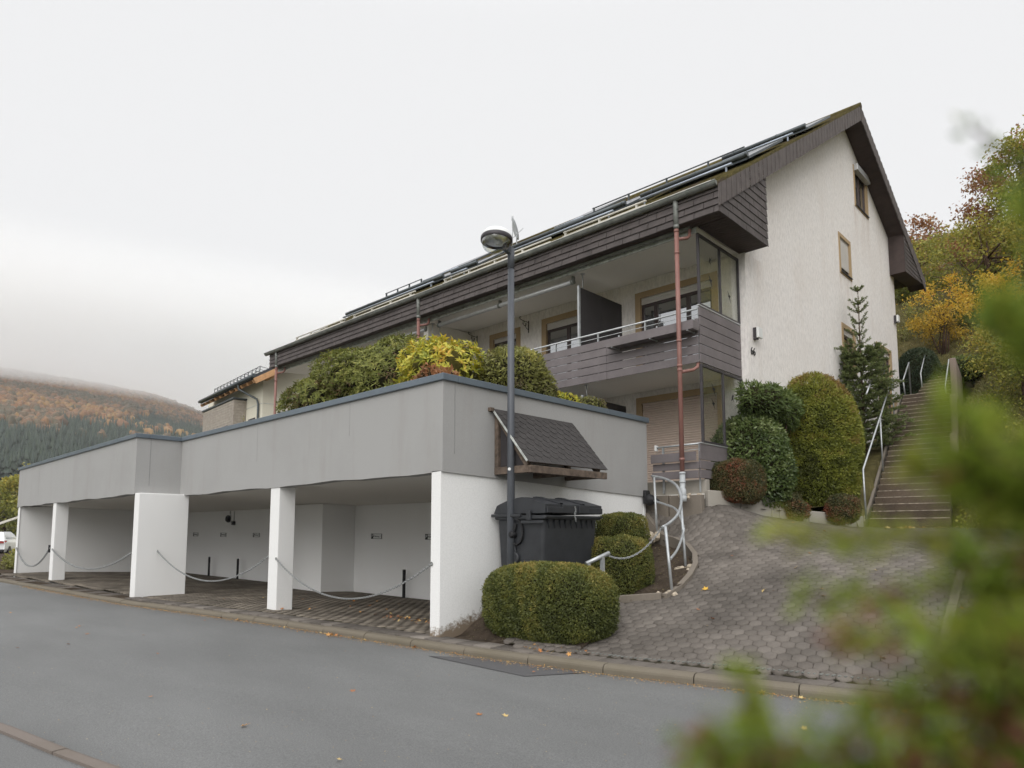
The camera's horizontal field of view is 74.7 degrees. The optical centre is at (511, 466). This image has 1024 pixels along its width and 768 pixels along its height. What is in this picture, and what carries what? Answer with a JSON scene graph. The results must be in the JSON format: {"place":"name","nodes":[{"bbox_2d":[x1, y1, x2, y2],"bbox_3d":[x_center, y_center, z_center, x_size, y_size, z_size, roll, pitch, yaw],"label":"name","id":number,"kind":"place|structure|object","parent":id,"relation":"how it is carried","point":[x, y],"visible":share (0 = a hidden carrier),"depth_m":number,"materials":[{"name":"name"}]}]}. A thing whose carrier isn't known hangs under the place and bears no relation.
{"place":"outdoors","nodes":[
{"label":"outdoors","id":0,"kind":"place"},
{"bbox_2d":[0,733,85,767],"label":"pavement","id":1,"kind":"structure","parent":0,"point":[14,753],"depth_m":4.56,"materials":[{"name":"asphalt"}]},
{"bbox_2d":[0,575,129,596],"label":"pavement","id":2,"kind":"structure","parent":0,"point":[82,589],"depth_m":18.05,"materials":[{"name":"concrete"}]},
{"bbox_2d":[1,572,429,633],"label":"carport floor","id":3,"kind":"structure","parent":0,"point":[244,594],"depth_m":15.42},
{"bbox_2d":[236,559,238,578],"bbox_3d":[-9.703,3.640,23.715,0.180,0.730,0.170,-5,-8,43],"label":"parking post","id":4,"kind":"object","parent":3,"relation":"on","point":[237,570],"visible":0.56,"depth_m":23.70,"materials":[{"name":"metal"}]},
{"bbox_2d":[401,569,406,597],"bbox_3d":[-2.760,3.007,17.116,0.180,0.730,0.170,-5,-8,43],"label":"parking post","id":5,"kind":"object","parent":3,"relation":"on","point":[403,580],"visible":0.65,"depth_m":17.11,"materials":[{"name":"metal"}]},
{"bbox_2d":[32,578,429,639],"bbox_3d":[-7.990,3.384,18.269,22.100,0.207,6.000,-5,-8,43],"label":"carport subfloor","id":6,"kind":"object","parent":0,"point":[304,616],"visible":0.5,"depth_m":11.78,"materials":[{"name":"concrete"}]},
{"bbox_2d":[14,372,648,636],"bbox_3d":[-7.640,1.719,18.922,22.648,4.388,6.528,-5,-8,43],"label":"carport","id":7,"kind":"object","parent":6,"relation":"on","point":[315,496],"visible":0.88,"depth_m":14.34,"materials":[{"name":"paint"}]},
{"bbox_2d":[16,547,47,566],"bbox_3d":[-16.037,3.014,22.386,4.811,0.691,0.050,-5,-8,43],"label":"barrier chain","id":8,"kind":"object","parent":7,"relation":"hanging from","point":[41,560],"visible":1,"depth_m":22.34,"materials":[{"name":"metal"}]},
{"bbox_2d":[51,549,130,569],"bbox_3d":[-11.484,2.506,18.067,7.301,0.544,0.046,-5,-8,43],"label":"barrier chain","id":9,"kind":"object","parent":7,"relation":"hanging from","point":[69,563],"visible":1,"depth_m":17.68,"materials":[{"name":"metal"}]},
{"bbox_2d":[157,550,268,581],"bbox_3d":[-6.544,2.154,14.396,4.455,0.643,0.034,-4,-7,36],"label":"barrier chain","id":10,"kind":"object","parent":7,"relation":"hanging from","point":[210,580],"visible":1,"depth_m":14.29,"materials":[{"name":"metal"}]},
{"bbox_2d":[225,511,234,524],"bbox_3d":[-10.434,1.916,24.809,0.634,0.520,0.157,-5,-8,43],"label":"bulkhead lamp","id":11,"kind":"object","parent":7,"relation":"attached to","point":[227,518],"visible":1,"depth_m":24.85,"materials":[{"name":"metal"}]},
{"bbox_2d":[274,369,345,412],"bbox_3d":[-3.858,-1.276,14.033,2.241,1.489,1.904,-5,-8,43],"label":"rhododendron","id":12,"kind":"object","parent":7,"relation":"on","point":[305,395],"visible":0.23,"depth_m":13.43,"materials":[{"name":"green plant"}]},
{"bbox_2d":[275,557,432,599],"bbox_3d":[-2.846,1.880,11.250,4.731,0.697,0.032,-5,-8,44],"label":"barrier chain","id":13,"kind":"object","parent":7,"relation":"hanging from","point":[407,580],"visible":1,"depth_m":10.85,"materials":[{"name":"metal"}]},
{"bbox_2d":[307,331,433,398],"bbox_3d":[-2.642,-1.664,13.784,4.037,2.249,2.575,-5,-8,43],"label":"rhododendron","id":14,"kind":"object","parent":7,"relation":"on","point":[365,369],"visible":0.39,"depth_m":12.99,"materials":[{"name":"green plant"}]},
{"bbox_2d":[371,534,381,538],"bbox_3d":[-3.735,1.932,18.477,0.500,0.140,0.020,-5,-8,43],"label":"parking sign","id":15,"kind":"object","parent":7,"relation":"attached to","point":[376,536],"visible":1,"depth_m":18.46,"materials":[{"name":"metal"}]},
{"bbox_2d":[407,362,459,380],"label":"shrub","id":16,"kind":"object","parent":7,"relation":"on","point":[429,370],"visible":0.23,"depth_m":10.71,"materials":[{"name":"orange plant"}]},
{"bbox_2d":[392,333,486,383],"bbox_3d":[-1.317,-1.658,11.924,1.750,1.392,1.617,-5,-8,43],"label":"rhododendron","id":17,"kind":"object","parent":7,"relation":"on","point":[459,361],"visible":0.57,"depth_m":11.56,"materials":[{"name":"yellow plant"}]},
{"bbox_2d":[471,344,558,396],"bbox_3d":[0.017,-1.418,12.105,1.549,1.564,1.602,-5,-8,43],"label":"rounded shrub","id":18,"kind":"object","parent":7,"relation":"on","point":[531,372],"visible":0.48,"depth_m":11.62,"materials":[{"name":"green plant"}]},
{"bbox_2d":[488,407,607,480],"bbox_3d":[0.611,-0.350,10.856,0.805,1.059,2.070,-5,-8,43],"label":"lean to roof","id":19,"kind":"object","parent":7,"relation":"attached to","point":[535,439],"visible":0.94,"depth_m":10.64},
{"bbox_2d":[556,390,581,402],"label":"shrub","id":20,"kind":"object","parent":7,"relation":"on","point":[565,395],"visible":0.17,"depth_m":12.43,"materials":[{"name":"yellow plant"}]},
{"bbox_2d":[576,395,607,408],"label":"shrub","id":21,"kind":"object","parent":7,"relation":"on","point":[591,401],"visible":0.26,"depth_m":12.83,"materials":[{"name":"green plant"}]},
{"bbox_2d":[643,490,659,513],"bbox_3d":[2.654,0.882,13.348,0.508,0.809,0.327,0,-5,0],"label":"wall lamp","id":22,"kind":"object","parent":7,"relation":"attached to","point":[648,498],"visible":0.78,"depth_m":13.33,"materials":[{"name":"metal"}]},
{"bbox_2d":[0,552,487,641],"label":"verge","id":23,"kind":"structure","parent":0,"point":[39,583],"depth_m":19.44,"materials":[{"name":"concrete"}]},
{"bbox_2d":[0,554,14,576],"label":"shrub","id":24,"kind":"object","parent":23,"relation":"on","point":[9,562],"visible":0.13,"depth_m":25.83,"materials":[{"name":"green plant"}]},
{"bbox_2d":[0,548,14,564],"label":"shrub","id":25,"kind":"object","parent":23,"relation":"on","point":[6,554],"visible":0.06,"depth_m":28.55,"materials":[{"name":"green plant"}]},
{"bbox_2d":[0,532,15,552],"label":"parked car","id":26,"kind":"object","parent":23,"relation":"on","point":[7,542],"visible":0.59,"depth_m":40.38,"materials":[{"name":"white paint"}]},
{"bbox_2d":[0,516,17,523],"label":"path rail","id":27,"kind":"object","parent":23,"relation":"on","point":[8,520],"visible":0.17,"depth_m":40.13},
{"bbox_2d":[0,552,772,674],"bbox_3d":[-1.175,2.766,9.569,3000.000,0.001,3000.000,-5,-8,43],"label":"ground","id":28,"kind":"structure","parent":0,"point":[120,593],"depth_m":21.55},
{"bbox_2d":[0,474,18,534],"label":"valley tree","id":29,"kind":"object","parent":28,"relation":"on","point":[9,485],"visible":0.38,"depth_m":105.63,"materials":[{"name":"green plant"}]},
{"bbox_2d":[5,497,17,533],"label":"valley tree","id":30,"kind":"object","parent":28,"relation":"on","point":[15,512],"visible":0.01,"depth_m":102.91,"materials":[{"name":"green plant"}]},
{"bbox_2d":[0,462,29,535],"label":"valley tree","id":31,"kind":"object","parent":28,"relation":"on","point":[14,497],"visible":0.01,"depth_m":121.03,"materials":[{"name":"green plant"}]},
{"bbox_2d":[198,366,309,431],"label":"neighbour house","id":32,"kind":"structure","parent":28,"relation":"on","point":[250,397],"depth_m":33.16,"materials":[{"name":"paint"}]},
{"bbox_2d":[0,582,1012,767],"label":"road","id":33,"kind":"structure","parent":0,"point":[211,683],"depth_m":6.29,"materials":[{"name":"asphalt"}]},
{"bbox_2d":[0,722,121,767],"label":"kerb","id":34,"kind":"structure","parent":33,"relation":"on","point":[55,749],"depth_m":4.68,"materials":[{"name":"concrete"}]},
{"bbox_2d":[3,626,836,767],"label":"road grit","id":35,"kind":"object","parent":33,"relation":"on","point":[321,709],"visible":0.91,"depth_m":6.05,"materials":[{"name":"grey stone"}]},
{"bbox_2d":[0,578,974,710],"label":"kerb","id":36,"kind":"structure","parent":33,"relation":"on","point":[789,689],"depth_m":8.13,"materials":[{"name":"concrete"}]},
{"bbox_2d":[22,586,954,716],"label":"gutter litter","id":37,"kind":"object","parent":33,"relation":"on","point":[521,663],"visible":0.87,"depth_m":8.83,"materials":[{"name":"brown plant"}]},
{"bbox_2d":[432,656,584,675],"bbox_3d":[-0.207,2.384,8.012,2.170,0.001,0.571,-4,-7,34],"label":"road patch","id":38,"kind":"object","parent":33,"relation":"on","point":[519,669],"visible":1,"depth_m":7.91,"materials":[{"name":"asphalt"}]},
{"bbox_2d":[0,0,1023,410],"label":"sky","id":39,"kind":"structure","parent":0,"point":[191,191],"materials":[{"name":"white"}]},
{"bbox_2d":[125,597,909,694],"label":"pavement","id":40,"kind":"structure","parent":0,"point":[504,647],"depth_m":8.87,"materials":[{"name":"concrete"}]},
{"bbox_2d":[454,544,692,653],"bbox_3d":[1.703,1.946,10.720,2.310,1.419,5.320,-5,-8,43],"label":"garden bed","id":41,"kind":"object","parent":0,"point":[481,631],"visible":0.15,"depth_m":10.27,"materials":[{"name":"soil"}]},
{"bbox_2d":[481,226,514,564],"bbox_3d":[-0.210,-0.644,10.014,0.543,5.994,0.490,0,-5,-5],"label":"street lamp","id":42,"kind":"object","parent":41,"relation":"on","point":[497,237],"visible":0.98,"depth_m":10.21,"materials":[{"name":"metal"}]},
{"bbox_2d":[491,496,601,566],"bbox_3d":[0.556,1.203,10.376,1.121,1.444,1.422,-5,-8,43],"label":"waste container","id":43,"kind":"object","parent":41,"relation":"on","point":[545,529],"visible":0.86,"depth_m":9.98,"materials":[{"name":"plastic"}]},
{"bbox_2d":[480,560,621,645],"bbox_3d":[0.484,1.867,9.201,2.178,1.164,1.092,-5,-8,43],"label":"hedge","id":44,"kind":"object","parent":41,"relation":"on","point":[558,602],"visible":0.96,"depth_m":8.67,"materials":[{"name":"green plant"}]},
{"bbox_2d":[594,511,650,545],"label":"hedge","id":45,"kind":"object","parent":41,"relation":"on","point":[613,524],"visible":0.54,"depth_m":11.46,"materials":[{"name":"green plant"}]},
{"bbox_2d":[591,533,654,594],"bbox_3d":[1.697,1.579,10.572,1.034,1.053,0.914,-5,-8,43],"label":"hedge","id":46,"kind":"object","parent":41,"relation":"on","point":[631,574],"visible":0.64,"depth_m":10.23,"materials":[{"name":"green plant"}]},
{"bbox_2d":[674,564,691,569],"bbox_3d":[2.775,1.664,10.861,0.286,0.162,0.292,-3,-6,28],"label":"mortar lump","id":47,"kind":"object","parent":41,"relation":"on","point":[688,566],"visible":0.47,"depth_m":10.86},
{"bbox_2d":[502,505,1023,695],"bbox_3d":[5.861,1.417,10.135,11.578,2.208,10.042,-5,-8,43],"label":"driveway","id":48,"kind":"structure","parent":0,"point":[677,629],"depth_m":8.77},
{"bbox_2d":[585,551,609,570],"bbox_3d":[1.254,1.743,9.788,0.420,0.997,0.065,2,-6,-24],"label":"stub rail","id":49,"kind":"object","parent":48,"relation":"on","point":[601,557],"visible":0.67,"depth_m":9.82,"materials":[{"name":"metal"}]},
{"bbox_2d":[609,592,661,602],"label":"bed kerb","id":50,"kind":"structure","parent":48,"relation":"on","point":[637,597],"depth_m":9.84,"materials":[{"name":"concrete"}]},
{"bbox_2d":[646,531,659,543],"bbox_3d":[2.700,1.388,13.050,0.405,0.241,0.500,-5,-8,43],"label":"mortar lump","id":51,"kind":"object","parent":48,"relation":"on","point":[652,534],"visible":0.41,"depth_m":12.90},
{"bbox_2d":[645,513,697,598],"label":"bed kerb","id":52,"kind":"structure","parent":48,"relation":"on","point":[673,542],"depth_m":11.59,"materials":[{"name":"concrete"}]},
{"bbox_2d":[651,475,686,589],"bbox_3d":[2.724,1.060,11.591,0.466,2.105,3.387,-1,-6,9],"label":"curved railing","id":53,"kind":"object","parent":52,"relation":"on","point":[679,511],"visible":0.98,"depth_m":11.12,"materials":[{"name":"metal"}]},
{"bbox_2d":[606,527,662,558],"bbox_3d":[1.821,1.141,9.989,0.892,0.488,0.051,1,-6,-9],"label":"barrier chain","id":54,"kind":"object","parent":53,"relation":"hanging from","point":[649,543],"visible":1,"depth_m":9.98,"materials":[{"name":"metal"}]},
{"bbox_2d":[646,494,704,517],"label":"terrace foot wall","id":55,"kind":"structure","parent":48,"relation":"on","point":[693,504],"depth_m":13.23,"materials":[{"name":"concrete"}]},
{"bbox_2d":[575,650,954,687],"bbox_3d":[2.837,2.151,7.049,4.790,0.039,0.122,-3,-6,31],"label":"drain channel","id":56,"kind":"object","parent":48,"relation":"on","point":[756,668],"visible":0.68,"depth_m":7.11,"materials":[{"name":"metal"}]},
{"bbox_2d":[941,539,979,628],"bbox_3d":[5.895,1.567,8.762,0.100,1.232,4.966,-4,-7,38],"label":"driveway edging","id":57,"kind":"object","parent":48,"relation":"on","point":[950,601],"visible":0.06,"depth_m":7.78,"materials":[{"name":"concrete"}]},
{"bbox_2d":[662,113,1023,767],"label":"garden cypress","id":58,"kind":"object","parent":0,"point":[983,642],"visible":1,"depth_m":0.28,"materials":[{"name":"green plant"}]},
{"bbox_2d":[778,220,1023,527],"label":"hillside","id":59,"kind":"structure","parent":0,"point":[872,465],"depth_m":26.97,"materials":[{"name":"plant"}]},
{"bbox_2d":[264,102,925,501],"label":"apartment house","id":60,"kind":"structure","parent":59,"relation":"on","point":[786,240],"depth_m":16.42,"materials":[{"name":"paint"}]},
{"bbox_2d":[489,327,520,355],"bbox_3d":[-0.177,-2.751,19.796,1.270,2.486,0.138,-5,-8,43],"label":"glazed door","id":61,"kind":"structure","parent":60,"relation":"in","point":[493,343],"depth_m":19.94,"materials":[{"name":"brown glass"}]},
{"bbox_2d":[512,216,522,245],"bbox_3d":[0.160,-10.205,29.259,0.569,1.700,0.757,2,-6,-20],"label":"satellite dish","id":62,"kind":"object","parent":60,"relation":"attached to","point":[515,229],"visible":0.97,"depth_m":29.44,"materials":[{"name":"metal"}]},
{"bbox_2d":[541,310,577,382],"bbox_3d":[1.635,-2.931,18.075,2.100,2.516,0.138,-5,-8,43],"label":"glazed door","id":63,"kind":"structure","parent":60,"relation":"in","point":[568,328],"depth_m":18.44,"materials":[{"name":"beige glass"}]},
{"bbox_2d":[606,317,698,349],"bbox_3d":[2.884,-2.766,13.956,2.070,0.331,0.300,-5,-8,43],"label":"flower box","id":64,"kind":"object","parent":60,"relation":"attached to","point":[657,333],"visible":1,"depth_m":13.84,"materials":[{"name":"plastic"}]},
{"bbox_2d":[635,271,718,365],"bbox_3d":[3.905,-3.126,15.915,2.200,2.480,0.138,-5,-8,43],"label":"glazed door","id":65,"kind":"structure","parent":60,"relation":"in","point":[648,309],"depth_m":16.06,"materials":[{"name":"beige glass"}]},
{"bbox_2d":[636,385,722,482],"bbox_3d":[3.920,-0.479,15.648,2.280,2.520,0.138,-5,-8,43],"label":"roller shutter","id":66,"kind":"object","parent":60,"relation":"in","point":[662,428],"depth_m":15.72,"materials":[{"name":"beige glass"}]},
{"bbox_2d":[753,327,762,339],"bbox_3d":[5.433,-2.932,14.846,0.146,0.270,0.220,-5,-8,43],"label":"wall light","id":67,"kind":"object","parent":60,"relation":"attached to","point":[757,333],"visible":1,"depth_m":14.80,"materials":[{"name":"white plastic"}]},
{"bbox_2d":[838,231,852,281],"bbox_3d":[9.900,-6.231,20.017,0.180,1.236,1.080,-5,-8,43],"label":"window","id":68,"kind":"structure","parent":60,"relation":"in","point":[845,264],"depth_m":20.06,"materials":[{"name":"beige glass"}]},
{"bbox_2d":[841,322,857,374],"bbox_3d":[9.871,-3.429,19.749,0.138,1.364,1.220,-5,-8,43],"label":"window","id":69,"kind":"structure","parent":60,"relation":"in","point":[845,334],"depth_m":19.74,"materials":[{"name":"beige glass"}]},
{"bbox_2d":[853,163,869,219],"bbox_3d":[11.241,-8.817,21.625,0.250,1.360,1.390,-5,-8,43],"label":"window","id":70,"kind":"structure","parent":60,"relation":"in","point":[861,180],"depth_m":21.68,"materials":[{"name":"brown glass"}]},
{"bbox_2d":[877,345,894,413],"bbox_3d":[12.357,-2.745,22.299,0.138,2.500,1.720,-5,-8,43],"label":"glazed door","id":71,"kind":"structure","parent":60,"relation":"in","point":[889,362],"depth_m":22.78,"materials":[{"name":"beige glass"}]},
{"bbox_2d":[894,315,899,322],"bbox_3d":[13.493,-5.153,23.538,0.146,0.270,0.220,-5,-8,43],"label":"wall light","id":72,"kind":"object","parent":60,"relation":"attached to","point":[896,318],"visible":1,"depth_m":23.49,"materials":[{"name":"white plastic"}]},
{"bbox_2d":[648,479,709,506],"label":"terrace back wall","id":73,"kind":"structure","parent":59,"relation":"on","point":[691,486],"depth_m":13.57,"materials":[{"name":"paint"}]},
{"bbox_2d":[705,457,767,504],"bbox_3d":[4.472,0.314,13.491,1.195,0.997,1.110,-5,-8,43],"label":"cotoneaster","id":74,"kind":"object","parent":59,"relation":"on","point":[738,480],"visible":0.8,"depth_m":13.09,"materials":[{"name":"red plant"}]},
{"bbox_2d":[710,412,798,509],"bbox_3d":[5.087,-0.063,14.236,1.824,2.205,1.560,-5,-8,43],"label":"laurel","id":75,"kind":"object","parent":59,"relation":"on","point":[765,443],"visible":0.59,"depth_m":13.69,"materials":[{"name":"green plant"}]},
{"bbox_2d":[732,379,805,433],"bbox_3d":[5.654,-0.462,14.520,1.017,2.898,3.110,-5,-8,43],"label":"spreading juniper","id":76,"kind":"object","parent":59,"relation":"on","point":[776,401],"visible":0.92,"depth_m":13.99,"materials":[{"name":"green plant"}]},
{"bbox_2d":[705,490,863,526],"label":"edging blocks","id":77,"kind":"structure","parent":59,"relation":"on","point":[713,497],"depth_m":13.60,"materials":[{"name":"concrete"}]},
{"bbox_2d":[779,492,811,520],"bbox_3d":[5.827,0.905,14.166,0.888,0.790,0.967,-5,-8,43],"label":"ground juniper","id":78,"kind":"object","parent":59,"relation":"on","point":[796,507],"visible":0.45,"depth_m":13.82,"materials":[{"name":"green plant"}]},
{"bbox_2d":[782,371,865,511],"bbox_3d":[7.161,-0.442,15.971,2.246,3.734,2.146,-5,-8,43],"label":"thuja","id":79,"kind":"object","parent":59,"relation":"on","point":[827,442],"visible":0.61,"depth_m":15.18,"materials":[{"name":"plant"}]},
{"bbox_2d":[823,492,863,524],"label":"ball shrub","id":80,"kind":"object","parent":59,"relation":"on","point":[842,508],"visible":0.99,"depth_m":14.12,"materials":[{"name":"red plant"}]},
{"bbox_2d":[834,284,915,454],"bbox_3d":[9.853,-2.752,18.916,2.524,4.890,2.320,-5,-8,43],"label":"young fir","id":81,"kind":"object","parent":59,"relation":"on","point":[857,359],"visible":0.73,"depth_m":18.45,"materials":[{"name":"green plant"}]},
{"bbox_2d":[896,299,940,341],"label":"autumn shrub","id":82,"kind":"object","parent":59,"relation":"on","point":[910,310],"visible":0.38,"depth_m":29.71,"materials":[{"name":"green plant"}]},
{"bbox_2d":[863,375,974,527],"bbox_3d":[12.238,-0.748,19.685,1.828,6.445,12.677,-4,-7,37],"label":"outdoor stairs","id":83,"kind":"structure","parent":59,"relation":"on","point":[896,501],"depth_m":16.03,"materials":[{"name":"concrete"}]},
{"bbox_2d":[862,377,894,515],"bbox_3d":[9.396,-0.706,17.087,0.048,4.169,5.738,-4,-7,36],"label":"handrail","id":84,"kind":"object","parent":83,"relation":"on","point":[863,468],"visible":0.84,"depth_m":16.43,"materials":[{"name":"metal"}]},
{"bbox_2d":[902,362,911,394],"bbox_3d":[13.051,-2.861,22.195,0.042,1.345,0.950,-5,-8,43],"label":"handrail","id":85,"kind":"object","parent":83,"relation":"on","point":[908,365],"visible":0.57,"depth_m":22.47,"materials":[{"name":"metal"}]},
{"bbox_2d":[920,355,925,386],"bbox_3d":[14.681,-3.306,23.952,0.042,1.561,0.831,-5,-8,43],"label":"handrail","id":86,"kind":"object","parent":83,"relation":"on","point":[921,371],"visible":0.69,"depth_m":23.70,"materials":[{"name":"metal"}]},
{"bbox_2d":[898,347,940,398],"bbox_3d":[15.026,-3.299,24.748,1.562,2.215,1.566,-5,-8,43],"label":"ball shrub","id":87,"kind":"object","parent":59,"relation":"on","point":[913,356],"visible":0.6,"depth_m":24.30,"materials":[{"name":"green plant"}]},
{"bbox_2d":[894,231,962,304],"bbox_3d":[19.758,-9.312,33.482,4.568,5.337,4.333,-1,-6,9],"label":"autumn tree","id":88,"kind":"object","parent":59,"relation":"on","point":[904,291],"visible":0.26,"depth_m":32.57,"materials":[{"name":"orange autumn leaf"},{"name":"bark"}]},
{"bbox_2d":[904,211,966,267],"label":"autumn tree","id":89,"kind":"object","parent":59,"relation":"on","point":[922,225],"visible":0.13,"depth_m":40.86,"materials":[{"name":"red plant"}]},
{"bbox_2d":[896,271,978,355],"bbox_3d":[17.346,-6.117,27.156,2.835,3.552,2.830,-5,-8,43],"label":"autumn shrub","id":90,"kind":"object","parent":59,"relation":"on","point":[942,320],"visible":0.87,"depth_m":27.14,"materials":[{"name":"yellow plant"}]},
{"bbox_2d":[950,394,958,431],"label":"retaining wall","id":91,"kind":"structure","parent":59,"relation":"on","point":[954,429],"depth_m":16.99,"materials":[{"name":"concrete"}]},
{"bbox_2d":[937,364,974,383],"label":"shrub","id":92,"kind":"object","parent":59,"relation":"on","point":[945,367],"visible":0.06,"depth_m":24.10,"materials":[{"name":"green plant"}]},
{"bbox_2d":[949,358,962,399],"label":"retaining wall","id":93,"kind":"structure","parent":59,"relation":"on","point":[955,371],"depth_m":18.57,"materials":[{"name":"concrete"}]},
{"bbox_2d":[895,254,1023,528],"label":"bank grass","id":94,"kind":"structure","parent":59,"relation":"on","point":[977,393],"depth_m":19.18,"materials":[{"name":"plant"}]},
{"bbox_2d":[908,185,1023,327],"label":"autumn tree","id":95,"kind":"object","parent":59,"relation":"on","point":[981,244],"visible":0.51,"depth_m":28.14,"materials":[{"name":"orange-yellow autumn leaf"},{"name":"bark"}]},
{"bbox_2d":[925,241,1007,273],"bbox_3d":[24.382,-10.120,36.270,4.588,4.643,3.953,0,-5,5],"label":"autumn tree","id":96,"kind":"object","parent":59,"relation":"on","point":[955,255],"visible":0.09,"depth_m":35.75,"materials":[{"name":"orange plant"}]},
{"bbox_2d":[945,353,988,384],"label":"shrub","id":97,"kind":"object","parent":59,"relation":"on","point":[963,371],"visible":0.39,"depth_m":21.49,"materials":[{"name":"plant"}]},
{"bbox_2d":[940,252,1023,351],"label":"autumn shrub","id":98,"kind":"object","parent":59,"relation":"on","point":[992,279],"visible":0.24,"depth_m":22.31,"materials":[{"name":"yellow plant"}]},
{"bbox_2d":[944,123,1023,264],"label":"autumn tree","id":99,"kind":"object","parent":59,"relation":"on","point":[981,184],"visible":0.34,"depth_m":32.74,"materials":[{"name":"orange plant"}]},
{"bbox_2d":[951,365,1023,528],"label":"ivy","id":100,"kind":"object","parent":59,"relation":"on","point":[996,401],"visible":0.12,"depth_m":16.56,"materials":[{"name":"green plant"}]},
{"bbox_2d":[956,296,1023,406],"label":"autumn shrub","id":101,"kind":"object","parent":59,"relation":"on","point":[975,365],"visible":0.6,"depth_m":16.77,"materials":[{"name":"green plant"}]},
{"bbox_2d":[963,295,1023,370],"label":"autumn shrub","id":102,"kind":"object","parent":59,"relation":"on","point":[988,353],"visible":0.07,"depth_m":19.45,"materials":[{"name":"green plant"}]},
{"bbox_2d":[973,115,1023,235],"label":"autumn tree","id":103,"kind":"object","parent":59,"relation":"on","point":[1010,145],"visible":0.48,"depth_m":29.79,"materials":[{"name":"green plant"}]},
{"bbox_2d":[990,219,1023,290],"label":"autumn shrub","id":104,"kind":"object","parent":59,"relation":"on","point":[1007,229],"visible":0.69,"depth_m":21.23,"materials":[{"name":"green plant"}]},
{"bbox_3d":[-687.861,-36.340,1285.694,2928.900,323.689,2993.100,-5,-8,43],"label":"hill","id":105,"kind":"structure","parent":0,"visible":0},
{"bbox_2d":[0,366,202,437],"bbox_3d":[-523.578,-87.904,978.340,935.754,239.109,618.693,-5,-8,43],"label":"beech forest","id":106,"kind":"object","parent":105,"relation":"on","point":[20,402],"visible":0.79,"depth_m":782.39,"materials":[{"name":"plant"}]},
{"bbox_2d":[0,373,202,478],"bbox_3d":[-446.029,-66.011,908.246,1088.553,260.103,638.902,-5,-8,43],"label":"spruce forest","id":107,"kind":"object","parent":105,"relation":"on","point":[28,444],"visible":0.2,"depth_m":472.49,"materials":[{"name":"plant"}]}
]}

